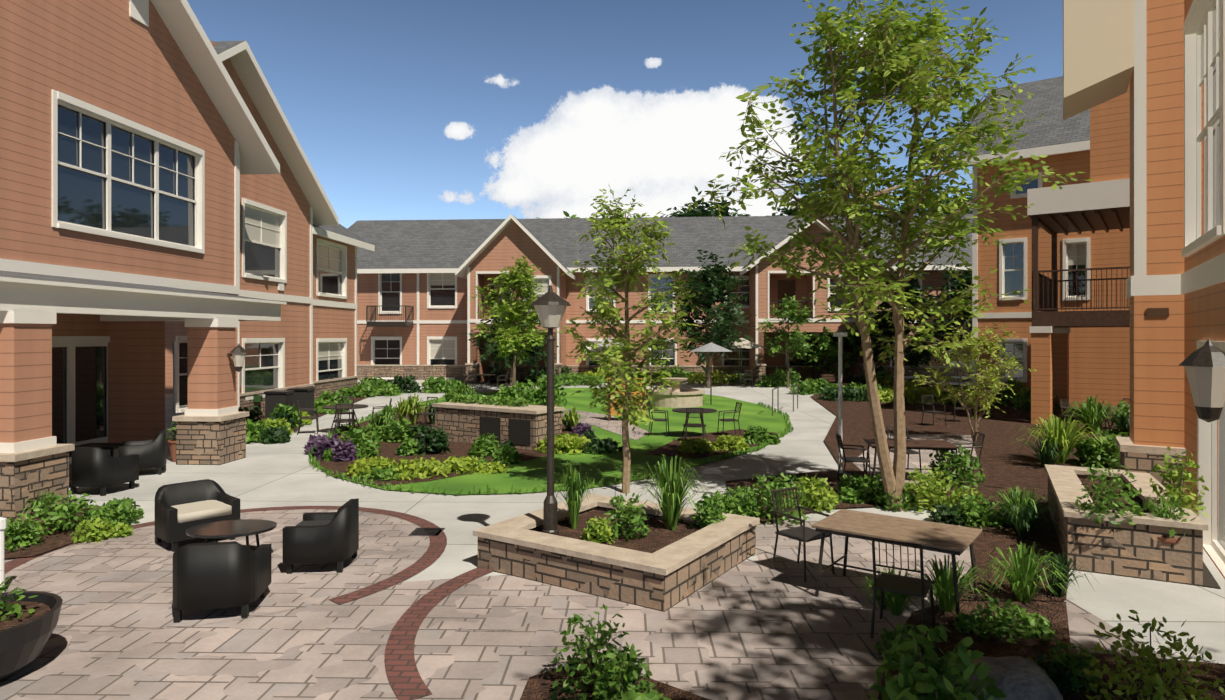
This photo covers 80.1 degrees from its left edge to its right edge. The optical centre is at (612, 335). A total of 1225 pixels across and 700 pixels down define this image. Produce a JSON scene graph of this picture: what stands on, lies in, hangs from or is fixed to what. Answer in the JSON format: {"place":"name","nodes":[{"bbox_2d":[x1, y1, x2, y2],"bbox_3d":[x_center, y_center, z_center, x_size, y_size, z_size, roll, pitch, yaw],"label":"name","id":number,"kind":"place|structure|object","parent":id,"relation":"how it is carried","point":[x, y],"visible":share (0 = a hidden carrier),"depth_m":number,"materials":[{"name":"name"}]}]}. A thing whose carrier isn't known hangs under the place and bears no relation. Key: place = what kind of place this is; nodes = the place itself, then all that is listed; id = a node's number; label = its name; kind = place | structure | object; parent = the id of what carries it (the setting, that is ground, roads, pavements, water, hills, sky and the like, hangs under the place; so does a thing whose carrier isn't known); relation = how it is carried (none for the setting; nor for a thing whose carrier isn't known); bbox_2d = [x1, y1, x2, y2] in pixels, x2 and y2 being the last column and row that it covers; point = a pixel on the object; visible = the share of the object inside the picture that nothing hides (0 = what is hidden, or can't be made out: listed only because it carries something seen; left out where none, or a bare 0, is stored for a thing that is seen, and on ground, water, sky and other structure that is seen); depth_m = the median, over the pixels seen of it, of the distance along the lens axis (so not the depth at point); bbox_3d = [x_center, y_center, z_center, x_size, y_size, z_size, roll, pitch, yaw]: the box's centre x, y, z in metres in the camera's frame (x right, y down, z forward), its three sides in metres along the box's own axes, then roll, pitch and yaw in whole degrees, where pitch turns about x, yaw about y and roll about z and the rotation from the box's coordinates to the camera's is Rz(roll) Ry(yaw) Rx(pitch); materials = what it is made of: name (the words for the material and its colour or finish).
{"place":"outdoors","nodes":[
{"label":"outdoors","id":0,"kind":"place"},
{"bbox_2d":[308,388,793,494],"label":"lawn ground","id":1,"kind":"structure","parent":0,"point":[528,474],"depth_m":16.41,"materials":[{"name":"green plant"}]},
{"bbox_2d":[607,378,645,421],"bbox_3d":[0.446,2.032,22.958,1.240,1.380,0.100,0,0,11],"label":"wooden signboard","id":2,"kind":"object","parent":1,"relation":"on","point":[613,408],"visible":0.27,"depth_m":22.97},
{"bbox_2d":[647,402,669,436],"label":"lawn chair","id":3,"kind":"object","parent":1,"relation":"on","point":[659,419],"visible":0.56,"depth_m":19.65,"materials":[{"name":"brown metal"}]},
{"bbox_2d":[648,343,731,407],"bbox_3d":[3.019,1.497,28.301,3.370,2.450,2.270,0,0,1],"label":"fountain","id":4,"kind":"object","parent":1,"relation":"on","point":[688,397],"visible":0.77,"depth_m":27.62,"materials":[{"name":"stone"}]},
{"bbox_2d":[685,408,703,438],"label":"lawn chair","id":5,"kind":"object","parent":1,"relation":"on","point":[694,425],"visible":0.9,"depth_m":18.32,"materials":[{"name":"brown metal"}]},
{"bbox_2d":[717,402,741,435],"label":"lawn chair","id":6,"kind":"object","parent":1,"relation":"on","point":[729,420],"visible":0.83,"depth_m":19.59,"materials":[{"name":"brown metal"}]},
{"bbox_2d":[772,387,778,415],"bbox_3d":[5.600,2.263,25.062,0.039,0.919,1.239,0,0,21],"label":"handrail","id":7,"kind":"object","parent":1,"relation":"on","point":[777,388],"visible":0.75,"depth_m":25.61,"materials":[{"name":"grey metal"}]},
{"bbox_2d":[0,521,1162,699],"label":"paver field","id":8,"kind":"structure","parent":0,"point":[760,629],"depth_m":6.46,"materials":[{"name":"beige stone"}]},
{"bbox_2d":[0,591,62,681],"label":"bowl planter","id":9,"kind":"object","parent":8,"relation":"on","point":[24,637],"visible":0.96,"depth_m":5.76,"materials":[{"name":"black"}]},
{"bbox_2d":[385,567,492,699],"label":"brick paving border","id":10,"kind":"object","parent":8,"relation":"on","point":[406,681],"visible":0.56,"depth_m":6.46,"materials":[{"name":"brown brick"}]},
{"bbox_2d":[520,660,711,699],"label":"mulch bed ground","id":11,"kind":"structure","parent":8,"relation":"on","point":[538,686],"depth_m":5.56,"materials":[{"name":"brown soil"}]},
{"bbox_2d":[771,486,834,581],"bbox_3d":[2.175,2.267,8.396,0.497,0.916,0.557,0,0,-34],"label":"chair","id":12,"kind":"object","parent":8,"relation":"on","point":[803,534],"visible":0.98,"depth_m":8.43,"materials":[{"name":"brown metal"}]},
{"bbox_2d":[812,509,981,621],"bbox_3d":[2.920,2.348,7.510,1.450,0.752,0.892,0,0,37],"label":"table","id":13,"kind":"object","parent":8,"relation":"on","point":[953,540],"visible":0.9,"depth_m":7.41,"materials":[{"name":"brown wood"}]},
{"bbox_2d":[562,409,649,439],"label":"walkway","id":14,"kind":"structure","parent":0,"point":[600,421],"depth_m":22.30,"materials":[{"name":"beige concrete"}]},
{"bbox_2d":[187,0,1062,228],"label":"sky","id":15,"kind":"structure","parent":0,"point":[399,109],"materials":[{"name":"blue"}]},
{"bbox_2d":[69,380,1224,663],"bbox_3d":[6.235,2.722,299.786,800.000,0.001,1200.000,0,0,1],"label":"ground","id":16,"kind":"structure","parent":0,"point":[261,474],"depth_m":12.48,"materials":[{"name":"concrete"}]},
{"bbox_2d":[5,504,99,557],"bbox_3d":[-8.290,2.692,10.712,2.177,0.001,4.365,0,0,-41],"label":"mulch bed","id":17,"kind":"object","parent":16,"relation":"on","point":[53,541],"depth_m":9.48,"materials":[{"name":"brown soil"}]},
{"bbox_2d":[57,439,71,480],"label":"porch chair","id":18,"kind":"object","parent":16,"relation":"on","point":[59,441],"visible":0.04,"depth_m":12.96,"materials":[{"name":"leather"}]},
{"bbox_2d":[75,443,122,456],"bbox_3d":[-10.694,2.507,15.267,0.900,0.430,0.600,0,0,1],"label":"table","id":19,"kind":"object","parent":16,"relation":"on","point":[111,447],"visible":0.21,"depth_m":15.18,"materials":[{"name":"wicker"}]},
{"bbox_2d":[70,446,138,495],"bbox_3d":[-8.894,2.312,12.713,0.780,0.820,0.730,0,0,11],"label":"armchair","id":20,"kind":"object","parent":16,"relation":"on","point":[94,467],"visible":1,"depth_m":12.38,"materials":[{"name":"leather"}]},
{"bbox_2d":[119,429,165,474],"bbox_3d":[-9.261,2.312,14.406,0.750,0.820,0.800,0,0,-29],"label":"porch chair","id":21,"kind":"object","parent":16,"relation":"on","point":[152,453],"visible":0.85,"depth_m":14.16,"materials":[{"name":"leather"}]},
{"bbox_2d":[167,439,175,461],"bbox_3d":[-9.378,2.492,15.814,0.475,0.460,0.463,0,0,1],"label":"plant pot","id":22,"kind":"object","parent":16,"relation":"on","point":[172,445],"visible":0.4,"depth_m":15.64,"materials":[{"name":"brown ceramic"}]},
{"bbox_2d":[0,0,374,521],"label":"building","id":23,"kind":"structure","parent":16,"relation":"on","point":[169,219],"depth_m":17.48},
{"bbox_2d":[240,282,283,401],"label":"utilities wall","id":24,"kind":"structure","parent":23,"relation":"attached to","point":[258,398],"depth_m":23.80,"materials":[{"name":"grey"}]},
{"bbox_2d":[5,509,429,630],"bbox_3d":[-4.684,2.714,9.037,4.700,0.001,4.700,0,0,1],"label":"paver circle","id":25,"kind":"object","parent":16,"relation":"on","point":[123,583],"visible":0.58,"depth_m":8.24,"materials":[{"name":"beige stone"}]},
{"bbox_2d":[0,517,6,592],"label":"post","id":26,"kind":"object","parent":25,"relation":"on","point":[3,523],"visible":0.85,"depth_m":7.63,"materials":[{"name":"white paint"}]},
{"bbox_2d":[155,479,239,551],"bbox_3d":[-5.512,2.353,9.639,0.711,0.738,0.855,0,0,41],"label":"lounge chair","id":27,"kind":"object","parent":25,"relation":"on","point":[181,508],"visible":0.83,"depth_m":9.56,"materials":[{"name":"leather"}]},
{"bbox_2d":[173,541,270,622],"bbox_3d":[-3.881,2.353,7.231,0.756,0.738,0.693,0,0,-11],"label":"lounge chair","id":28,"kind":"object","parent":25,"relation":"on","point":[215,575],"visible":0.98,"depth_m":6.91,"materials":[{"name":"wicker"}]},
{"bbox_2d":[5,506,446,604],"bbox_3d":[-4.672,2.710,9.494,5.135,0.001,4.220,0,0,1],"label":"brick ring","id":29,"kind":"object","parent":25,"relation":"on","point":[435,550],"visible":0.71,"depth_m":9.02,"materials":[{"name":"brown brick"}]},
{"bbox_2d":[185,519,276,550],"bbox_3d":[-4.571,2.513,8.759,0.989,0.422,0.749,0,0,1],"label":"coffee table","id":30,"kind":"object","parent":25,"relation":"on","point":[247,528],"visible":0.67,"depth_m":8.69,"materials":[{"name":"black wood"}]},
{"bbox_2d":[283,498,358,573],"bbox_3d":[-3.410,2.353,8.636,0.693,0.738,0.738,0,0,-4],"label":"lounge chair","id":31,"kind":"object","parent":25,"relation":"on","point":[320,537],"visible":0.98,"depth_m":8.30,"materials":[{"name":"leather"}]},
{"bbox_2d":[408,528,444,535],"bbox_3d":[-2.564,2.714,10.074,0.400,0.016,0.400,0,0,1],"label":"drain grate","id":32,"kind":"object","parent":25,"relation":"on","point":[420,532],"visible":0.96,"depth_m":10.03,"materials":[{"name":"brown metal"}]},
{"bbox_2d":[296,401,318,434],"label":"dining chair","id":33,"kind":"object","parent":16,"relation":"on","point":[308,417],"visible":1,"depth_m":20.14,"materials":[{"name":"brown metal"}]},
{"bbox_2d":[256,396,368,430],"bbox_3d":[-11.216,2.692,27.497,2.586,0.001,18.431,0,0,-9],"label":"mulch bed","id":34,"kind":"object","parent":16,"relation":"on","point":[356,399],"depth_m":25.14,"materials":[{"name":"brown soil"}]},
{"bbox_2d":[264,390,293,418],"bbox_3d":[-10.146,2.207,22.202,0.660,1.030,0.660,0,0,-2],"label":"counter","id":35,"kind":"object","parent":34,"relation":"on","point":[278,397],"visible":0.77,"depth_m":21.90,"materials":[{"name":"black"}]},
{"bbox_2d":[287,387,314,415],"bbox_3d":[-10.003,2.207,23.442,0.660,1.030,0.660,0,0,-2],"label":"counter","id":36,"kind":"object","parent":34,"relation":"on","point":[304,396],"visible":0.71,"depth_m":23.15,"materials":[{"name":"black"}]},
{"bbox_2d":[311,407,572,485],"bbox_3d":[-4.163,2.692,20.733,7.405,0.001,15.411,0,0,1],"label":"mulch bed","id":37,"kind":"object","parent":16,"relation":"on","point":[457,449],"depth_m":16.35,"materials":[{"name":"brown soil"}]},
{"bbox_2d":[335,403,353,434],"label":"dining chair","id":38,"kind":"object","parent":37,"relation":"on","point":[341,420],"visible":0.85,"depth_m":19.38,"materials":[{"name":"brown metal"}]},
{"bbox_2d":[322,404,367,433],"bbox_3d":[-7.518,2.360,20.511,1.240,0.735,1.240,0,0,1],"label":"dining table","id":39,"kind":"object","parent":37,"relation":"on","point":[357,406],"visible":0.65,"depth_m":20.38,"materials":[{"name":"brown metal"}]},
{"bbox_2d":[337,396,354,427],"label":"dining chair","id":40,"kind":"object","parent":37,"relation":"on","point":[346,412],"visible":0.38,"depth_m":21.54,"materials":[{"name":"brown metal"}]},
{"bbox_2d":[371,398,391,430],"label":"dining chair","id":41,"kind":"object","parent":37,"relation":"on","point":[379,408],"visible":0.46,"depth_m":20.74,"materials":[{"name":"brown metal"}]},
{"bbox_2d":[413,397,437,425],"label":"chair","id":42,"kind":"object","parent":37,"relation":"on","point":[425,413],"visible":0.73,"depth_m":21.17,"materials":[{"name":"brown metal"}]},
{"bbox_2d":[304,421,596,461],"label":"purple flowers","id":43,"kind":"object","parent":37,"relation":"on","point":[343,449],"visible":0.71,"depth_m":15.86,"materials":[{"name":"purple plant"}]},
{"bbox_2d":[432,402,563,449],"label":"grill island","id":44,"kind":"structure","parent":37,"relation":"on","point":[523,427],"depth_m":17.83,"materials":[{"name":"stone"}]},
{"bbox_2d":[462,371,474,388],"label":"chair","id":45,"kind":"object","parent":16,"relation":"on","point":[463,374],"visible":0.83,"depth_m":37.02,"materials":[{"name":"brown metal"}]},
{"bbox_2d":[476,374,494,388],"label":"table","id":46,"kind":"object","parent":16,"relation":"on","point":[487,375],"visible":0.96,"depth_m":37.17,"materials":[{"name":"brown metal"}]},
{"bbox_2d":[496,371,508,388],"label":"chair","id":47,"kind":"object","parent":16,"relation":"on","point":[502,380],"visible":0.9,"depth_m":37.18,"materials":[{"name":"brown metal"}]},
{"bbox_2d":[470,256,547,386],"bbox_3d":[-4.645,-0.396,32.444,4.009,6.346,3.346,0,0,1],"label":"tree","id":48,"kind":"object","parent":16,"relation":"on","point":[508,337],"visible":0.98,"depth_m":32.29,"materials":[{"name":"green plant"}]},
{"bbox_2d":[463,298,558,385],"bbox_3d":[-5.521,0.366,38.996,4.296,4.827,4.888,0,0,40],"label":"tree","id":49,"kind":"object","parent":16,"relation":"on","point":[508,361],"visible":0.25,"depth_m":38.80,"materials":[{"name":"green plant"}]},
{"bbox_2d":[536,205,613,218],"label":"tree","id":50,"kind":"object","parent":16,"relation":"on","point":[566,214],"depth_m":64.06,"materials":[{"name":"green plant"}]},
{"bbox_2d":[0,364,1196,699],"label":"plants","id":51,"kind":"object","parent":16,"relation":"on","point":[926,672],"visible":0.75,"depth_m":9.00,"materials":[{"name":"green plant"}]},
{"bbox_2d":[473,493,759,611],"bbox_3d":[0.102,2.502,8.822,2.583,0.440,2.398,0,0,33],"label":"planter","id":52,"kind":"object","parent":16,"relation":"on","point":[660,567],"visible":0.88,"depth_m":8.07,"materials":[{"name":"stone"}]},
{"bbox_2d":[530,285,570,535],"bbox_3d":[-0.745,0.907,8.767,0.500,3.030,0.500,0,0,1],"label":"lamp post","id":53,"kind":"object","parent":52,"relation":"on","point":[550,305],"visible":0.92,"depth_m":8.72,"materials":[{"name":"brown metal"}]},
{"bbox_2d":[558,185,701,493],"bbox_3d":[0.310,0.064,12.542,2.544,5.428,2.704,0,0,1],"label":"tree","id":54,"kind":"object","parent":16,"relation":"on","point":[627,262],"visible":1,"depth_m":12.42,"materials":[{"name":"green plant"}]},
{"bbox_2d":[71,393,1208,543],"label":"shrubs","id":55,"kind":"object","parent":16,"relation":"on","point":[819,498],"visible":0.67,"depth_m":11.19,"materials":[{"name":"green plant"}]},
{"bbox_2d":[348,214,971,384],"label":"building","id":56,"kind":"structure","parent":16,"relation":"on","point":[418,315],"depth_m":44.11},
{"bbox_2d":[238,365,1129,699],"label":"shrubs","id":57,"kind":"object","parent":16,"relation":"on","point":[430,439],"visible":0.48,"depth_m":16.51,"materials":[{"name":"green plant"}]},
{"bbox_2d":[660,185,750,216],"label":"tree","id":58,"kind":"object","parent":16,"relation":"on","point":[700,211],"visible":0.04,"depth_m":62.13,"materials":[{"name":"green plant"}]},
{"bbox_2d":[663,249,756,387],"bbox_3d":[5.006,-0.821,37.658,4.901,7.206,5.328,0,0,1],"label":"dark tree","id":59,"kind":"object","parent":16,"relation":"on","point":[711,284],"visible":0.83,"depth_m":37.31,"materials":[{"name":"green plant"}]},
{"bbox_2d":[644,429,778,458],"bbox_3d":[2.697,2.692,18.497,2.265,0.001,5.339,0,0,23],"label":"mulch bed","id":60,"kind":"object","parent":16,"relation":"on","point":[669,449],"depth_m":17.36,"materials":[{"name":"brown soil"}]},
{"bbox_2d":[672,408,716,437],"bbox_3d":[2.191,2.360,19.492,1.200,0.735,1.200,0,0,1],"label":"table","id":61,"kind":"object","parent":60,"relation":"on","point":[683,410],"visible":0.6,"depth_m":19.35,"materials":[{"name":"brown metal"}]},
{"bbox_2d":[719,369,730,385],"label":"chair","id":62,"kind":"object","parent":16,"relation":"on","point":[723,377],"visible":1,"depth_m":39.28,"materials":[{"name":"brown metal"}]},
{"bbox_2d":[732,372,751,386],"bbox_3d":[6.898,2.359,38.957,1.100,0.734,1.100,0,0,1],"label":"table","id":63,"kind":"object","parent":16,"relation":"on","point":[738,373],"visible":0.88,"depth_m":38.76,"materials":[{"name":"brown metal"}]},
{"bbox_2d":[728,338,765,379],"bbox_3d":[6.898,1.422,38.957,2.494,2.600,2.494,0,0,24],"label":"umbrella","id":64,"kind":"object","parent":16,"relation":"on","point":[746,344],"visible":0.75,"depth_m":38.27,"materials":[{"name":"white fabric"}]},
{"bbox_2d":[741,370,752,386],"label":"chair","id":65,"kind":"object","parent":16,"relation":"on","point":[749,374],"visible":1,"depth_m":37.84,"materials":[{"name":"brown metal"}]},
{"bbox_2d":[746,369,758,385],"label":"chair","id":66,"kind":"object","parent":16,"relation":"on","point":[753,375],"visible":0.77,"depth_m":39.49,"materials":[{"name":"brown metal"}]},
{"bbox_2d":[292,370,1224,699],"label":"shrubs","id":67,"kind":"object","parent":16,"relation":"on","point":[572,444],"visible":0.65,"depth_m":5.57,"materials":[{"name":"green plant"}]},
{"bbox_2d":[756,294,814,387],"bbox_3d":[8.912,0.322,37.312,2.972,4.909,2.734,0,0,1],"label":"small tree","id":68,"kind":"object","parent":16,"relation":"on","point":[787,312],"visible":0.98,"depth_m":37.38,"materials":[{"name":"green plant"}]},
{"bbox_2d":[793,384,797,411],"bbox_3d":[6.679,2.263,26.606,0.039,0.919,1.239,0,0,21],"label":"handrail","id":69,"kind":"object","parent":16,"relation":"on","point":[793,397],"visible":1,"depth_m":26.36,"materials":[{"name":"grey metal"}]},
{"bbox_2d":[726,470,883,521],"bbox_3d":[3.268,2.692,12.553,3.859,0.001,2.729,0,0,-26],"label":"mulch bed","id":70,"kind":"object","parent":16,"relation":"on","point":[831,476],"depth_m":13.21,"materials":[{"name":"brown soil"}]},
{"bbox_2d":[833,332,846,472],"bbox_3d":[4.469,1.332,14.303,0.240,2.780,0.120,0,0,1],"label":"pole light","id":71,"kind":"object","parent":70,"relation":"on","point":[839,335],"visible":0.81,"depth_m":14.27,"materials":[{"name":"grey metal"}]},
{"bbox_2d":[835,432,870,479],"bbox_3d":[4.417,2.267,13.389,0.557,0.916,0.497,0,0,6],"label":"chair","id":72,"kind":"object","parent":70,"relation":"on","point":[863,460],"visible":0.88,"depth_m":13.32,"materials":[{"name":"brown metal"}]},
{"bbox_2d":[772,176,844,215],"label":"tree","id":73,"kind":"object","parent":16,"relation":"on","point":[788,212],"depth_m":65.10,"materials":[{"name":"green plant"}]},
{"bbox_2d":[780,297,860,376],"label":"tree","id":74,"kind":"object","parent":16,"relation":"on","point":[819,347],"visible":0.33,"depth_m":40.58,"materials":[{"name":"green plant"}]},
{"bbox_2d":[688,0,1093,510],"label":"tree","id":75,"kind":"object","parent":16,"relation":"on","point":[890,67],"visible":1,"depth_m":11.25,"materials":[{"name":"green plant"}]},
{"bbox_2d":[834,265,953,377],"bbox_3d":[15.639,-0.632,39.820,6.280,6.812,6.265,0,0,-38],"label":"tree","id":76,"kind":"object","parent":16,"relation":"on","point":[916,357],"visible":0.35,"depth_m":39.48,"materials":[{"name":"green plant"}]},
{"bbox_2d":[890,182,971,213],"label":"tree","id":77,"kind":"object","parent":16,"relation":"on","point":[948,201],"visible":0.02,"depth_m":59.67,"materials":[{"name":"green plant"}]},
{"bbox_2d":[907,261,971,361],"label":"tree","id":78,"kind":"object","parent":16,"relation":"on","point":[966,276],"visible":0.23,"depth_m":40.75,"materials":[{"name":"green plant"}]},
{"bbox_2d":[810,383,1129,600],"bbox_3d":[13.360,2.692,23.573,13.108,0.001,36.083,0,0,14],"label":"mulch bed","id":79,"kind":"object","parent":16,"relation":"on","point":[1006,463],"depth_m":16.35,"materials":[{"name":"brown soil"}]},
{"bbox_2d":[821,373,854,386],"bbox_3d":[10.611,2.262,34.311,1.500,0.920,0.510,0,0,-19],"label":"bench","id":80,"kind":"object","parent":79,"relation":"on","point":[836,378],"visible":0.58,"depth_m":34.49,"materials":[{"name":"brown wood"}]},
{"bbox_2d":[853,433,977,482],"bbox_3d":[7.007,2.686,16.559,2.370,0.001,7.944,0,0,28],"label":"paver pad","id":81,"kind":"object","parent":79,"relation":"on","point":[926,460],"visible":0.14,"depth_m":16.31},
{"bbox_2d":[887,426,921,471],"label":"chair","id":82,"kind":"object","parent":81,"relation":"on","point":[909,451],"visible":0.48,"depth_m":14.49,"materials":[{"name":"brown metal"}]},
{"bbox_2d":[863,438,958,484],"bbox_3d":[5.495,2.353,13.513,1.500,0.742,0.842,0,0,9],"label":"table","id":83,"kind":"object","parent":81,"relation":"on","point":[928,444],"visible":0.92,"depth_m":13.25,"materials":[{"name":"brown wood"}]},
{"bbox_2d":[921,395,946,426],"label":"patio chair","id":84,"kind":"object","parent":79,"relation":"on","point":[933,411],"visible":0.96,"depth_m":21.80,"materials":[{"name":"brown metal"}]},
{"bbox_2d":[953,393,971,422],"bbox_3d":[10.910,2.267,22.756,0.497,0.916,0.557,0,0,21],"label":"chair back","id":85,"kind":"object","parent":79,"relation":"on","point":[959,408],"visible":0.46,"depth_m":22.62,"materials":[{"name":"brown metal"}]},
{"bbox_2d":[948,431,984,482],"bbox_3d":[6.572,2.267,13.588,0.557,0.916,0.497,0,0,6],"label":"chair","id":86,"kind":"object","parent":79,"relation":"on","point":[976,446],"visible":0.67,"depth_m":13.53,"materials":[{"name":"brown metal"}]},
{"bbox_2d":[912,323,1036,441],"bbox_3d":[9.071,1.220,18.398,2.511,3.116,2.574,0,0,-35],"label":"tree","id":87,"kind":"object","parent":79,"relation":"on","point":[987,397],"visible":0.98,"depth_m":18.25,"materials":[{"name":"green plant"}]},
{"bbox_2d":[1059,399,1079,426],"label":"patio chair","id":88,"kind":"object","parent":79,"relation":"on","point":[1064,407],"visible":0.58,"depth_m":20.64,"materials":[{"name":"grey metal"}]},
{"bbox_2d":[1101,406,1115,429],"bbox_3d":[13.790,2.374,20.670,0.800,0.703,0.800,0,0,1],"label":"patio table","id":89,"kind":"object","parent":79,"relation":"on","point":[1107,418],"visible":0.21,"depth_m":20.50,"materials":[{"name":"grey metal"}]},
{"bbox_2d":[1105,398,1129,428],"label":"patio chair","id":90,"kind":"object","parent":79,"relation":"on","point":[1118,408],"visible":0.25,"depth_m":21.00,"materials":[{"name":"grey metal"}]},
{"bbox_2d":[955,76,1129,409],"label":"building wing","id":91,"kind":"structure","parent":16,"relation":"on","point":[1099,361],"depth_m":28.03,"materials":[{"name":"orange wood"}]},
{"bbox_2d":[878,601,1224,699],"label":"mulch bed","id":92,"kind":"object","parent":16,"relation":"on","point":[1055,614],"depth_m":6.29,"materials":[{"name":"brown soil"}]},
{"bbox_2d":[870,538,934,638],"bbox_3d":[2.639,2.267,6.644,0.497,0.916,0.557,0,0,31],"label":"chair","id":93,"kind":"object","parent":92,"relation":"on","point":[911,586],"visible":0.98,"depth_m":6.55,"materials":[{"name":"brown metal"}]},
{"bbox_2d":[953,656,1062,699],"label":"rock","id":94,"kind":"object","parent":92,"relation":"on","point":[1018,678],"visible":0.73,"depth_m":5.23,"materials":[{"name":"grey stone"}]},
{"bbox_2d":[1090,81,1129,181],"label":"wall","id":95,"kind":"structure","parent":16,"relation":"on","point":[1110,139],"depth_m":21.14,"materials":[{"name":"orange wood"}]},
{"bbox_2d":[1027,178,1129,423],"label":"balcony","id":96,"kind":"structure","parent":95,"relation":"attached to","point":[1092,207],"depth_m":22.13,"materials":[{"name":"brown wood"}]},
{"bbox_2d":[1045,464,1207,584],"bbox_3d":[6.629,2.382,9.700,1.326,0.680,3.480,0,0,27],"label":"planter","id":97,"kind":"object","parent":16,"relation":"on","point":[1138,549],"visible":0.73,"depth_m":8.29,"materials":[{"name":"stone"}]},
{"bbox_2d":[1157,537,1180,543],"bbox_3d":[6.244,2.477,8.243,0.518,0.490,0.505,0,0,1],"label":"brick","id":98,"kind":"object","parent":97,"relation":"attached to","point":[1169,540],"depth_m":8.03,"materials":[{"name":"brown ceramic"}]},
{"bbox_2d":[1063,0,1224,578],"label":"building","id":99,"kind":"structure","parent":16,"relation":"on","point":[1166,58],"depth_m":10.74,"materials":[{"name":"orange wood"}]},
{"bbox_2d":[1147,308,1168,316],"bbox_3d":[8.099,-0.343,10.825,0.260,0.130,0.020,0,0,31],"label":"address plaque","id":100,"kind":"object","parent":99,"relation":"attached to","point":[1157,312],"visible":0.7,"depth_m":10.82,"materials":[{"name":"brown metal"}]},
{"bbox_2d":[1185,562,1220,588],"bbox_3d":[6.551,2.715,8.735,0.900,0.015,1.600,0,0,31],"label":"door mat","id":101,"kind":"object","parent":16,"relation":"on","point":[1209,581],"depth_m":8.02,"materials":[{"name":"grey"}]},
{"label":"mulch bed ground","id":102,"kind":"structure","parent":0,"visible":0},
{"bbox_2d":[594,338,622,346],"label":"umbrella","id":103,"kind":"object","parent":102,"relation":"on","point":[602,341],"visible":0.15,"depth_m":42.53,"materials":[{"name":"beige fabric"}]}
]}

